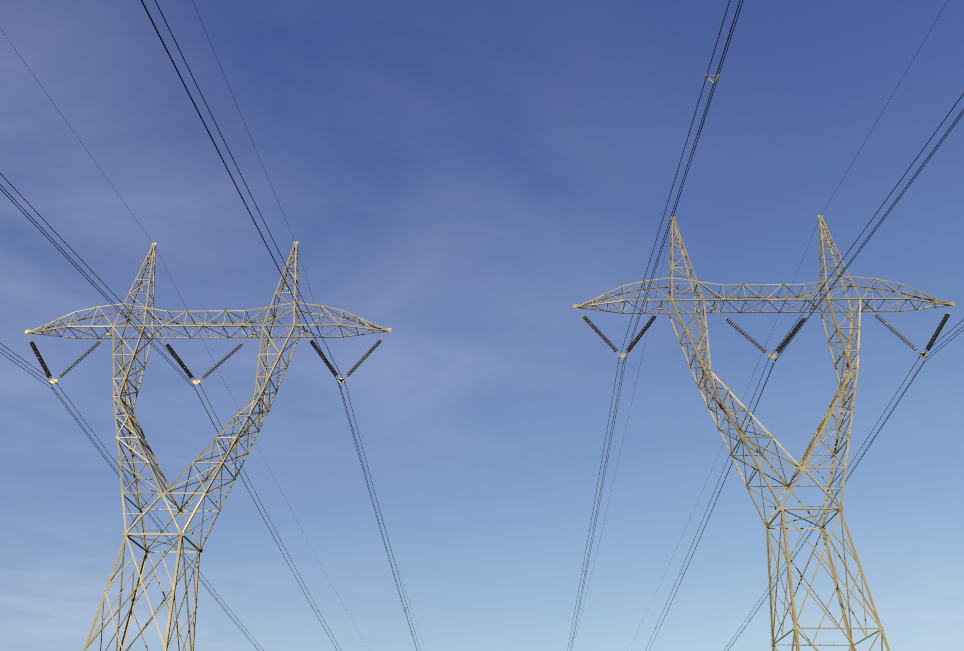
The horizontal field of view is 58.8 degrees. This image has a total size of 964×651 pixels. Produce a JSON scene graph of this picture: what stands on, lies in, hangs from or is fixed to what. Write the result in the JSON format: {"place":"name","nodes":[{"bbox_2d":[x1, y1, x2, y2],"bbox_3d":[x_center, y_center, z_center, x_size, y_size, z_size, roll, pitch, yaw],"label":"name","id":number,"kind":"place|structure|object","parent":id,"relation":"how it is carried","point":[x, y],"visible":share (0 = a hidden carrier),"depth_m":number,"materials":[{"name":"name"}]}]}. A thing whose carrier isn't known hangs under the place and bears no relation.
{"place":"outdoors","nodes":[
{"label":"outdoors","id":0,"kind":"place"},
{"bbox_2d":[0,0,963,650],"label":"sky","id":1,"kind":"structure","parent":0,"point":[453,177],"materials":[{"name":"blue"}]},
{"bbox_3d":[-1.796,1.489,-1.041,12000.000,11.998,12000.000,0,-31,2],"label":"field","id":2,"kind":"structure","parent":0,"visible":0},
{"bbox_2d":[25,241,390,650],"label":"pylon","id":3,"kind":"object","parent":2,"relation":"on","point":[125,407],"visible":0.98,"depth_m":57.28,"materials":[{"name":"metal"}]},
{"bbox_2d":[27,333,387,389],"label":"pylon insulator strings","id":4,"kind":"object","parent":3,"relation":"attached to","point":[167,346],"visible":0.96,"depth_m":59.88,"materials":[{"name":"ceramic"}]},
{"bbox_2d":[0,0,423,650],"bbox_3d":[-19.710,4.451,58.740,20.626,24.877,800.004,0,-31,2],"label":"pylon left conductors","id":5,"kind":"object","parent":3,"relation":"attached to","point":[186,308],"visible":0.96,"depth_m":53.16,"materials":[{"name":"metal"}]},
{"bbox_2d":[573,215,954,650],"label":"pylon","id":6,"kind":"object","parent":2,"relation":"on","point":[824,421],"visible":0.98,"depth_m":55.66,"materials":[{"name":"metal"}]},
{"bbox_2d":[567,0,963,650],"bbox_3d":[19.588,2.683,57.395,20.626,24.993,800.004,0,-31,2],"label":"pylon right conductors","id":7,"kind":"object","parent":6,"relation":"attached to","point":[775,322],"visible":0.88,"depth_m":51.75,"materials":[{"name":"metal"}]},
{"bbox_2d":[579,307,951,364],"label":"pylon insulator strings","id":8,"kind":"object","parent":6,"relation":"attached to","point":[802,320],"visible":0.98,"depth_m":58.55,"materials":[{"name":"ceramic"}]}
]}

